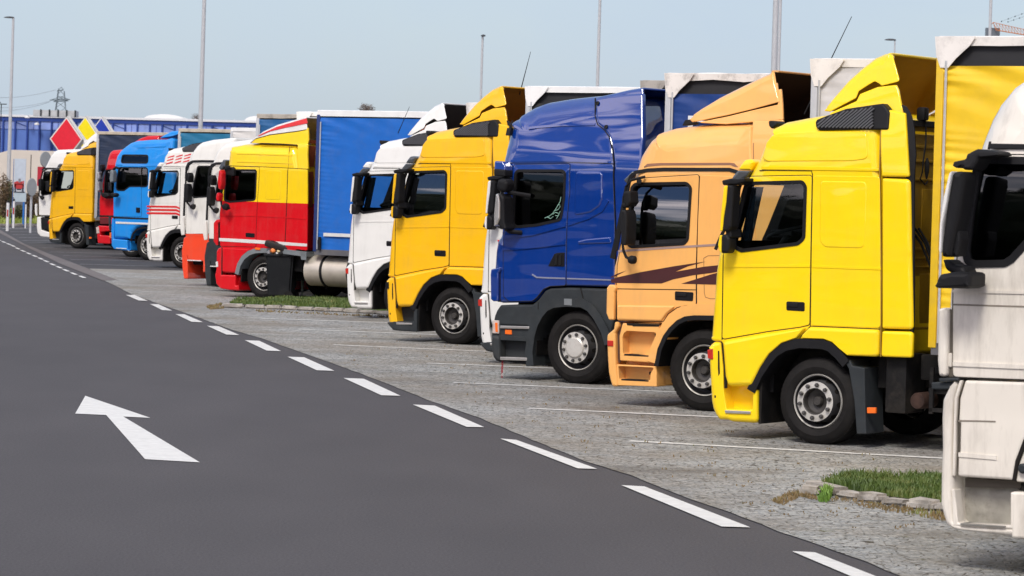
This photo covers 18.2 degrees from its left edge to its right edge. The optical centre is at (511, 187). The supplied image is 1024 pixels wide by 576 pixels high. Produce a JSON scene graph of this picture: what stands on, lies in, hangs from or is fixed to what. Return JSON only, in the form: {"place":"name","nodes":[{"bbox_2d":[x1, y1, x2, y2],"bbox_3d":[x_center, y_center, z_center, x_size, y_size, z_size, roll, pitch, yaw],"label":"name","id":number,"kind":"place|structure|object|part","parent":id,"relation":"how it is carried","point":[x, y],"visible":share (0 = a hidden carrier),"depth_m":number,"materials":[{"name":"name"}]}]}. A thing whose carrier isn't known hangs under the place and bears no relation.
{"place":"outdoors","nodes":[
{"label":"outdoors","id":0,"kind":"place"},
{"bbox_2d":[0,208,42,223],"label":"grass","id":1,"kind":"structure","parent":0,"point":[17,220],"depth_m":154.22,"materials":[{"name":"green plant"}]},
{"bbox_2d":[0,150,54,196],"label":"market hall","id":2,"kind":"structure","parent":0,"point":[34,162],"depth_m":330.00,"materials":[{"name":"beige paint"}]},
{"bbox_2d":[50,87,69,110],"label":"transmission tower","id":3,"kind":"structure","parent":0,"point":[57,99],"depth_m":1299.85,"materials":[{"name":"grey metal"}]},
{"bbox_2d":[0,227,182,270],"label":"parking asphalt","id":4,"kind":"structure","parent":0,"point":[105,260],"depth_m":101.35,"materials":[{"name":"grey asphalt"}]},
{"bbox_2d":[6,200,9,230],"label":"bollard","id":5,"kind":"object","parent":4,"relation":"on","point":[7,215],"visible":1,"depth_m":137.95,"materials":[{"name":"white plastic"}]},
{"bbox_2d":[12,199,14,227],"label":"bollard","id":6,"kind":"object","parent":4,"relation":"on","point":[13,218],"visible":0.98,"depth_m":145.96,"materials":[{"name":"white plastic"}]},
{"bbox_2d":[0,223,36,226],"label":"kerb","id":7,"kind":"structure","parent":4,"relation":"on","point":[18,225],"depth_m":149.66,"materials":[{"name":"concrete"}]},
{"bbox_2d":[12,159,25,226],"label":"billboard","id":8,"kind":"object","parent":4,"relation":"on","point":[19,174],"visible":0.98,"depth_m":150.00},
{"bbox_2d":[25,203,26,227],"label":"bollard","id":9,"kind":"object","parent":4,"relation":"on","point":[25,213],"visible":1,"depth_m":145.97,"materials":[{"name":"white plastic"}]},
{"bbox_2d":[27,178,36,232],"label":"road sign","id":10,"kind":"object","parent":4,"relation":"on","point":[31,187],"visible":1,"depth_m":134.95,"materials":[{"name":"metal"}]},
{"bbox_2d":[37,151,50,216],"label":"traffic mirror","id":11,"kind":"object","parent":4,"relation":"on","point":[45,156],"visible":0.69,"depth_m":149.89,"materials":[{"name":"metal"}]},
{"bbox_2d":[50,116,85,149],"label":"diamond sign","id":12,"kind":"object","parent":4,"relation":"on","point":[67,135],"visible":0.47,"depth_m":140.94,"materials":[{"name":"metal"}]},
{"bbox_2d":[35,149,108,244],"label":"tractor truck","id":13,"kind":"object","parent":4,"relation":"on","point":[56,159],"visible":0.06,"depth_m":115.36,"materials":[{"name":"white paint"}]},
{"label":"door","id":14,"kind":"part","parent":13,"relation":"part of","materials":[{"name":"white paint"}]},
{"bbox_2d":[48,133,112,248],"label":"tractor truck","id":15,"kind":"object","parent":4,"relation":"on","point":[73,222],"visible":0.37,"depth_m":109.32,"materials":[{"name":"orange paint"}]},
{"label":"door","id":16,"kind":"part","parent":15,"relation":"part of","materials":[{"name":"orange paint"}]},
{"bbox_2d":[78,116,97,146],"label":"diamond sign","id":17,"kind":"object","parent":4,"relation":"on","point":[88,129],"visible":0.27,"depth_m":145.93,"materials":[{"name":"metal"}]},
{"bbox_2d":[95,116,113,130],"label":"diamond sign","id":18,"kind":"object","parent":4,"relation":"on","point":[102,124],"visible":0.17,"depth_m":149.94,"materials":[{"name":"metal"}]},
{"bbox_2d":[96,136,163,257],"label":"tractor truck","id":19,"kind":"object","parent":4,"relation":"on","point":[106,187],"visible":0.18,"depth_m":100.08,"materials":[{"name":"paint"}]},
{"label":"door","id":20,"kind":"part","parent":19,"relation":"part of","materials":[{"name":"paint"}]},
{"bbox_2d":[94,131,166,219],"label":"curtain trailer","id":21,"kind":"object","parent":4,"relation":"on","point":[108,143],"visible":0.06,"depth_m":108.56,"materials":[{"name":"metal"}]},
{"bbox_2d":[108,131,178,260],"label":"tractor truck","id":22,"kind":"object","parent":4,"relation":"on","point":[136,162],"visible":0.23,"depth_m":96.92,"materials":[{"name":"blue metal"}]},
{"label":"door","id":23,"kind":"part","parent":22,"relation":"part of","materials":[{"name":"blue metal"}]},
{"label":"window","id":24,"kind":"part","parent":22,"relation":"part of","materials":[{"name":"black glass"}]},
{"bbox_2d":[145,142,202,268],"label":"tractor truck","id":25,"kind":"object","parent":4,"relation":"on","point":[164,237],"visible":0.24,"depth_m":89.44,"materials":[{"name":"beige paint"}]},
{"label":"door","id":26,"kind":"part","parent":25,"relation":"part of","materials":[{"name":"beige paint"}]},
{"bbox_2d":[177,128,230,174],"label":"curtain trailer","id":27,"kind":"object","parent":4,"relation":"on","point":[187,136],"visible":0.01,"depth_m":95.58,"materials":[{"name":"fabric"}]},
{"bbox_2d":[771,0,778,72],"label":"flagpole","id":28,"kind":"object","parent":4,"relation":"on","point":[774,35],"depth_m":129.90,"materials":[{"name":"metal"}]},
{"bbox_2d":[777,0,781,69],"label":"flagpole","id":29,"kind":"object","parent":4,"relation":"on","point":[779,35],"depth_m":159.93,"materials":[{"name":"metal"}]},
{"bbox_2d":[988,0,991,35],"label":"flagpole","id":30,"kind":"object","parent":4,"relation":"on","point":[990,18],"depth_m":149.94,"materials":[{"name":"metal"}]},
{"bbox_2d":[0,114,255,152],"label":"warehouse","id":31,"kind":"structure","parent":0,"point":[27,134],"depth_m":510.45,"materials":[{"name":"blue metal"}]},
{"bbox_2d":[33,109,78,117],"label":"roof plant","id":32,"kind":"object","parent":31,"relation":"on","point":[54,113],"visible":0.98,"depth_m":505.00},
{"bbox_2d":[145,114,186,118],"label":"rooflight","id":33,"kind":"object","parent":31,"relation":"on","point":[164,116],"visible":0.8,"depth_m":540.00,"materials":[{"name":"white plastic"}]},
{"bbox_2d":[245,116,256,120],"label":"rooflight","id":34,"kind":"object","parent":31,"relation":"on","point":[252,118],"visible":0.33,"depth_m":540.00,"materials":[{"name":"white plastic"}]},
{"bbox_2d":[230,294,387,310],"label":"grass","id":35,"kind":"structure","parent":0,"point":[325,301],"depth_m":64.97,"materials":[{"name":"green plant"}]},
{"bbox_2d":[359,102,375,110],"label":"bare tree","id":36,"kind":"object","parent":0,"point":[366,108],"visible":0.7,"depth_m":239.85,"materials":[{"name":"brown plant"}]},
{"bbox_2d":[0,197,899,575],"bbox_3d":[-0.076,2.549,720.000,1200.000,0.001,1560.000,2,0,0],"label":"road","id":37,"kind":"structure","parent":0,"point":[298,469],"depth_m":27.35,"materials":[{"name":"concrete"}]},
{"bbox_2d":[0,102,6,146],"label":"flood light","id":38,"kind":"object","parent":37,"relation":"on","point":[0,122],"visible":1,"depth_m":419.95,"materials":[{"name":"grey metal"}]},
{"bbox_2d":[0,230,115,280],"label":"gutter strip","id":39,"kind":"object","parent":37,"relation":"on","point":[90,272],"visible":1,"depth_m":89.75,"materials":[{"name":"grey concrete"}]},
{"bbox_2d":[75,396,198,461],"bbox_3d":[-3.923,2.428,32.682,0.735,0.001,8.423,2,0,-14],"label":"arrow","id":40,"kind":"object","parent":37,"relation":"on","point":[146,444],"visible":1,"depth_m":31.62,"materials":[{"name":"white paint"}]},
{"bbox_2d":[127,295,146,300],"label":"road marking","id":41,"kind":"object","parent":37,"relation":"on","point":[137,297],"visible":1,"depth_m":66.33,"materials":[{"name":"white paint"}]},
{"bbox_2d":[151,304,171,310],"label":"road marking","id":42,"kind":"object","parent":37,"relation":"on","point":[160,307],"visible":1,"depth_m":62.10,"materials":[{"name":"white paint"}]},
{"bbox_2d":[176,314,200,321],"bbox_3d":[-5.847,2.364,57.777,0.194,0.001,3.140,2,0,-12],"label":"road marking","id":43,"kind":"object","parent":37,"relation":"on","point":[189,318],"visible":1,"depth_m":57.62,"materials":[{"name":"white paint"}]},
{"bbox_2d":[198,0,205,128],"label":"flagpole","id":44,"kind":"object","parent":37,"relation":"on","point":[201,95],"visible":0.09,"depth_m":199.89,"materials":[{"name":"metal"}]},
{"bbox_2d":[209,326,237,334],"bbox_3d":[-4.846,2.394,53.522,0.207,0.001,3.034,2,0,-12],"label":"road marking","id":45,"kind":"object","parent":37,"relation":"on","point":[222,330],"visible":1,"depth_m":53.41,"materials":[{"name":"white paint"}]},
{"bbox_2d":[246,340,279,350],"bbox_3d":[-3.818,2.427,49.032,0.219,0.001,2.993,2,0,-11],"label":"road marking","id":46,"kind":"object","parent":37,"relation":"on","point":[260,344],"visible":1,"depth_m":48.99,"materials":[{"name":"white paint"}]},
{"bbox_2d":[289,357,333,370],"bbox_3d":[-2.812,2.457,44.582,0.233,0.001,3.200,2,0,-11],"label":"road marking","id":47,"kind":"object","parent":37,"relation":"on","point":[310,363],"visible":1,"depth_m":44.53,"materials":[{"name":"white paint"}]},
{"bbox_2d":[345,378,399,395],"bbox_3d":[-1.749,2.489,39.944,0.252,0.001,3.257,2,0,-11],"label":"road marking","id":48,"kind":"object","parent":37,"relation":"on","point":[371,386],"visible":1,"depth_m":39.91,"materials":[{"name":"white paint"}]},
{"bbox_2d":[413,404,482,426],"bbox_3d":[-0.696,2.520,35.342,0.234,0.001,3.241,2,0,-12],"label":"road marking","id":49,"kind":"object","parent":37,"relation":"on","point":[448,415],"visible":1,"depth_m":35.30,"materials":[{"name":"white paint"}]},
{"bbox_2d":[480,34,485,99],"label":"street lamp","id":50,"kind":"object","parent":37,"relation":"on","point":[481,70],"visible":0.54,"depth_m":169.95,"materials":[{"name":"metal"}]},
{"bbox_2d":[500,438,596,468],"bbox_3d":[0.308,2.550,30.713,0.176,0.001,3.290,2,0,-13],"label":"road marking","id":51,"kind":"object","parent":37,"relation":"on","point":[568,461],"visible":1,"depth_m":30.45,"materials":[{"name":"white paint"}]},
{"bbox_2d":[596,0,600,86],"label":"flagpole","id":52,"kind":"object","parent":37,"relation":"on","point":[598,45],"depth_m":179.93,"materials":[{"name":"metal"}]},
{"bbox_2d":[622,485,748,526],"bbox_3d":[1.364,2.582,26.003,0.216,0.001,3.285,2,0,-12],"label":"road marking","id":53,"kind":"object","parent":37,"relation":"on","point":[719,520],"visible":1,"depth_m":25.79,"materials":[{"name":"white paint"}]},
{"bbox_2d":[793,551,873,575],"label":"road marking","id":54,"kind":"object","parent":37,"relation":"on","point":[836,565],"visible":1,"depth_m":22.12,"materials":[{"name":"white paint"}]},
{"bbox_2d":[885,39,895,52],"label":"street lamp","id":55,"kind":"object","parent":37,"relation":"on","point":[894,40],"visible":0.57,"depth_m":174.96,"materials":[{"name":"metal"}]},
{"bbox_2d":[985,22,1023,35],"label":"tower crane","id":56,"kind":"object","parent":37,"relation":"on","point":[995,32],"visible":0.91,"depth_m":418.99,"materials":[{"name":"grey metal"}]},
{"bbox_2d":[0,0,1023,119],"label":"sky","id":57,"kind":"structure","parent":0,"point":[111,58],"materials":[{"name":"blue"}]},
{"bbox_2d":[91,269,1023,575],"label":"parking paving","id":58,"kind":"structure","parent":0,"point":[927,547],"depth_m":33.60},
{"bbox_2d":[206,303,223,309],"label":"dry weeds","id":59,"kind":"object","parent":58,"relation":"on","point":[213,306],"visible":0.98,"depth_m":62.71,"materials":[{"name":"beige plant"}]},
{"bbox_2d":[230,128,255,138],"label":"curtain trailer","id":60,"kind":"object","parent":58,"relation":"on","point":[249,133],"depth_m":87.98,"materials":[{"name":"fabric"}]},
{"bbox_2d":[203,140,308,292],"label":"tractor truck","id":61,"kind":"object","parent":58,"relation":"on","point":[213,190],"visible":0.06,"depth_m":72.02,"materials":[{"name":"beige paint"}]},
{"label":"door","id":62,"kind":"part","parent":61,"relation":"part of","materials":[{"name":"beige paint"}]},
{"bbox_2d":[180,138,347,293],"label":"tractor truck","id":63,"kind":"object","parent":58,"relation":"on","point":[194,202],"visible":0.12,"depth_m":75.15,"materials":[{"name":"beige paint"}]},
{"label":"door","id":64,"kind":"part","parent":63,"relation":"part of","materials":[{"name":"beige paint"}]},
{"bbox_2d":[256,114,296,136],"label":"curtain trailer","id":65,"kind":"object","parent":58,"relation":"on","point":[264,122],"visible":0.01,"depth_m":73.99,"materials":[{"name":"metal"}]},
{"bbox_2d":[214,117,348,297],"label":"tractor truck","id":66,"kind":"object","parent":58,"relation":"on","point":[266,183],"visible":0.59,"depth_m":68.29,"materials":[{"name":"yellow paint"}]},
{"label":"door","id":67,"kind":"part","parent":66,"relation":"part of","materials":[{"name":"yellow paint"}]},
{"bbox_2d":[264,240,298,296],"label":"litter bin","id":68,"kind":"object","parent":58,"relation":"on","point":[281,276],"visible":0.69,"depth_m":68.00,"materials":[{"name":"plastic"}]},
{"bbox_2d":[221,303,387,314],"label":"kerb","id":69,"kind":"structure","parent":58,"relation":"on","point":[288,307],"depth_m":62.70,"materials":[{"name":"stone"}]},
{"bbox_2d":[296,111,316,118],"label":"curtain trailer","id":70,"kind":"object","parent":58,"relation":"on","point":[303,114],"depth_m":70.64,"materials":[{"name":"metal"}]},
{"bbox_2d":[256,309,388,317],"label":"dry weeds","id":71,"kind":"object","parent":58,"relation":"on","point":[327,313],"visible":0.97,"depth_m":61.18,"materials":[{"name":"brown plant"}]},
{"bbox_2d":[260,318,387,322],"bbox_3d":[-3.320,2.438,58.383,2.768,0.001,0.177,2,0,5],"label":"parking line","id":72,"kind":"object","parent":58,"relation":"on","point":[324,320],"visible":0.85,"depth_m":58.39,"materials":[{"name":"white paint"}]},
{"bbox_2d":[298,329,436,334],"bbox_3d":[-2.453,2.464,54.416,2.416,0.001,0.168,2,0,10],"label":"parking line","id":73,"kind":"object","parent":58,"relation":"on","point":[361,331],"visible":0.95,"depth_m":54.42,"materials":[{"name":"white paint"}]},
{"bbox_2d":[313,110,426,255],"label":"curtain trailer","id":74,"kind":"object","parent":58,"relation":"on","point":[348,144],"visible":0.16,"depth_m":67.12,"materials":[{"name":"fabric"}]},
{"bbox_2d":[345,103,466,309],"bbox_3d":[0.231,0.515,59.631,6.329,4.084,3.002,2,0,33],"label":"tractor truck","id":75,"kind":"object","parent":58,"relation":"on","point":[367,271],"visible":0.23,"depth_m":59.98,"materials":[{"name":"white paint"}]},
{"bbox_3d":[-2.526,0.557,59.947,1.055,1.756,0.073,2,0,33],"label":"door","id":76,"kind":"part","parent":75,"relation":"part of","materials":[{"name":"white paint"}]},
{"bbox_2d":[346,345,489,351],"bbox_3d":[-1.227,2.500,49.440,3.201,0.001,0.182,2,0,14],"label":"parking line","id":77,"kind":"object","parent":58,"relation":"on","point":[417,348],"visible":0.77,"depth_m":49.52,"materials":[{"name":"white paint"}]},
{"bbox_2d":[385,52,530,343],"bbox_3d":[1.395,0.215,51.181,6.455,4.753,3.061,2,0,33],"label":"tractor truck","id":78,"kind":"object","parent":58,"relation":"on","point":[438,214],"visible":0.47,"depth_m":51.29,"materials":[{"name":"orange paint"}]},
{"bbox_3d":[-1.419,0.552,51.488,1.076,1.790,0.074,2,0,33],"label":"door","id":79,"kind":"part","parent":78,"relation":"part of","materials":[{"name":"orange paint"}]},
{"bbox_2d":[466,102,477,113],"bbox_3d":[5.509,0.667,56.192,13.650,4.097,2.584,2,0,33],"label":"curtain trailer","id":80,"kind":"object","parent":58,"relation":"on","point":[470,106],"depth_m":58.79,"materials":[{"name":"metal"}]},
{"bbox_2d":[431,363,545,367],"bbox_3d":[-0.080,2.535,45.288,2.301,0.001,0.158,2,0,10],"label":"parking line","id":81,"kind":"object","parent":58,"relation":"on","point":[489,365],"visible":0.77,"depth_m":45.33,"materials":[{"name":"white paint"}]},
{"bbox_2d":[478,175,552,366],"bbox_3d":[2.839,0.880,45.531,6.267,3.510,2.972,2,0,33],"label":"tractor truck","id":82,"kind":"object","parent":58,"relation":"on","point":[489,307],"visible":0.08,"depth_m":46.08,"materials":[{"name":"white paint"}]},
{"bbox_3d":[0.117,0.655,45.852,1.045,1.738,0.064,2,0,33],"label":"door","id":83,"kind":"part","parent":82,"relation":"part of","materials":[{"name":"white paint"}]},
{"bbox_2d":[453,382,675,391],"bbox_3d":[0.873,2.563,40.870,3.324,0.001,0.156,2,0,12],"label":"parking line","id":84,"kind":"object","parent":58,"relation":"on","point":[565,387],"visible":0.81,"depth_m":40.91,"materials":[{"name":"white paint"}]},
{"bbox_2d":[491,88,665,383],"bbox_3d":[2.951,0.688,41.696,6.211,3.902,2.880,2,0,33],"label":"tractor truck","id":85,"kind":"object","parent":58,"relation":"on","point":[565,169],"visible":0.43,"depth_m":41.94,"materials":[{"name":"blue paint"}]},
{"bbox_3d":[0.323,0.603,42.120,1.025,1.849,0.096,2,0,33],"label":"door","id":86,"kind":"part","parent":85,"relation":"part of","materials":[{"name":"blue paint"}]},
{"bbox_2d":[525,86,639,113],"bbox_3d":[6.554,0.663,47.784,13.650,4.167,2.584,2,0,33],"label":"curtain trailer","id":87,"kind":"object","parent":58,"relation":"on","point":[537,96],"depth_m":50.12,"materials":[{"name":"metal"}]},
{"bbox_2d":[269,321,927,529],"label":"joint weeds","id":88,"kind":"object","parent":58,"relation":"on","point":[750,504],"visible":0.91,"depth_m":31.43,"materials":[{"name":"plant"}]},
{"bbox_2d":[527,408,717,416],"bbox_3d":[1.717,2.589,36.457,3.148,0.001,0.166,2,0,13],"label":"parking line","id":89,"kind":"object","parent":58,"relation":"on","point":[623,412],"visible":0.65,"depth_m":36.56,"materials":[{"name":"white paint"}]},
{"bbox_2d":[640,80,664,88],"bbox_3d":[8.144,0.736,42.094,13.650,4.116,2.584,2,0,33],"label":"curtain trailer","id":90,"kind":"object","parent":58,"relation":"on","point":[658,84],"depth_m":44.62,"materials":[{"name":"metal"}]},
{"bbox_2d":[664,72,769,131],"bbox_3d":[8.306,0.753,38.384,13.650,4.093,2.584,2,0,33],"label":"curtain trailer","id":91,"kind":"object","parent":58,"relation":"on","point":[688,96],"visible":0.08,"depth_m":40.83,"materials":[{"name":"metal"}]},
{"bbox_2d":[607,16,851,410],"bbox_3d":[4.393,0.344,37.160,6.251,4.675,2.880,2,0,33],"label":"tractor truck","id":92,"kind":"object","parent":58,"relation":"on","point":[661,292],"visible":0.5,"depth_m":37.47,"materials":[{"name":"beige paint"}]},
{"bbox_3d":[1.716,0.719,37.594,1.097,1.761,0.086,2,0,33],"label":"door","id":93,"kind":"part","parent":92,"relation":"part of","materials":[{"name":"beige paint"}]},
{"bbox_2d":[630,440,942,458],"bbox_3d":[3.533,2.643,31.690,4.932,0.001,0.162,2,0,18],"label":"parking line","id":94,"kind":"object","parent":58,"relation":"on","point":[785,449],"visible":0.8,"depth_m":31.96,"materials":[{"name":"white paint"}]},
{"bbox_2d":[771,489,817,504],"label":"dry weeds","id":95,"kind":"object","parent":58,"relation":"on","point":[789,495],"visible":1,"depth_m":26.85,"materials":[{"name":"brown plant"}]},
{"bbox_2d":[799,480,822,495],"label":"kerb","id":96,"kind":"structure","parent":58,"relation":"on","point":[808,486],"depth_m":27.19,"materials":[{"name":"stone"}]},
{"bbox_2d":[816,481,833,501],"bbox_3d":[2.628,2.556,26.906,0.137,0.124,0.699,2,0,11],"label":"weed tuft","id":97,"kind":"object","parent":58,"relation":"on","point":[825,493],"visible":1,"depth_m":26.70,"materials":[{"name":"green plant"}]},
{"bbox_2d":[707,53,979,444],"bbox_3d":[5.378,0.690,32.780,6.267,4.044,2.972,2,0,33],"label":"tractor truck","id":98,"kind":"object","parent":58,"relation":"on","point":[821,316],"visible":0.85,"depth_m":32.80,"materials":[{"name":"yellow paint"}]},
{"bbox_3d":[2.644,0.731,33.102,1.045,1.738,0.072,2,0,33],"label":"door","id":99,"kind":"part","parent":98,"relation":"part of","materials":[{"name":"yellow paint"}]},
{"bbox_2d":[810,58,934,117],"bbox_3d":[9.749,0.774,33.839,13.650,4.138,2.584,2,0,33],"label":"curtain trailer","id":100,"kind":"object","parent":58,"relation":"on","point":[831,78],"visible":0.05,"depth_m":36.37,"materials":[{"name":"metal"}]},
{"bbox_2d":[812,482,943,512],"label":"kerb","id":101,"kind":"structure","parent":58,"relation":"on","point":[884,498],"depth_m":26.66,"materials":[{"name":"stone"}]},
{"bbox_2d":[831,495,945,520],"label":"dry weeds","id":102,"kind":"object","parent":58,"relation":"on","point":[934,514],"visible":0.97,"depth_m":26.04,"materials":[{"name":"brown plant"}]},
{"bbox_2d":[928,36,1023,354],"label":"curtain trailer","id":103,"kind":"object","parent":58,"relation":"on","point":[979,79],"visible":0.48,"depth_m":31.92,"materials":[{"name":"fabric"}]},
{"bbox_2d":[932,83,1023,538],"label":"tractor truck","id":104,"kind":"object","parent":58,"relation":"on","point":[981,318],"visible":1,"depth_m":21.90,"materials":[{"name":"white paint"}]},
{"bbox_3d":[3.476,0.549,21.807,0.999,1.556,0.085,2,0,33],"label":"door","id":105,"kind":"part","parent":104,"relation":"part of","materials":[{"name":"white paint"}]},
{"bbox_2d":[830,466,898,480],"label":"grass","id":106,"kind":"structure","parent":0,"point":[868,473],"depth_m":28.20,"materials":[{"name":"green plant"}]},
{"bbox_2d":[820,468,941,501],"bbox_3d":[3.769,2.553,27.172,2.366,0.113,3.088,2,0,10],"label":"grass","id":107,"kind":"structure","parent":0,"point":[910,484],"depth_m":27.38,"materials":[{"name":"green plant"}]},
{"label":"verge","id":108,"kind":"structure","parent":0,"visible":0},
{"bbox_2d":[0,172,13,217],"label":"shrub","id":109,"kind":"object","parent":108,"relation":"on","point":[4,189],"visible":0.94,"depth_m":157.78,"materials":[{"name":"brown plant"}]},
{"bbox_2d":[1,180,13,215],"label":"shrub","id":110,"kind":"object","parent":108,"relation":"on","point":[11,188],"visible":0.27,"depth_m":164.66,"materials":[{"name":"green plant"}]},
{"bbox_2d":[4,16,14,208],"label":"street lamp","id":111,"kind":"object","parent":108,"relation":"on","point":[10,117],"visible":0.67,"depth_m":189.92,"materials":[{"name":"metal"}]},
{"bbox_2d":[9,204,29,217],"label":"shrub","id":112,"kind":"object","parent":108,"relation":"on","point":[18,210],"visible":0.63,"depth_m":159.66,"materials":[{"name":"green plant"}]},
{"bbox_2d":[25,193,35,217],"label":"shrub","id":113,"kind":"object","parent":108,"relation":"on","point":[28,203],"visible":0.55,"depth_m":161.59,"materials":[{"name":"brown plant"}]},
{"bbox_2d":[34,191,41,216],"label":"shrub","id":114,"kind":"object","parent":108,"relation":"on","point":[37,199],"visible":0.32,"depth_m":167.55,"materials":[{"name":"brown plant"}]}
]}

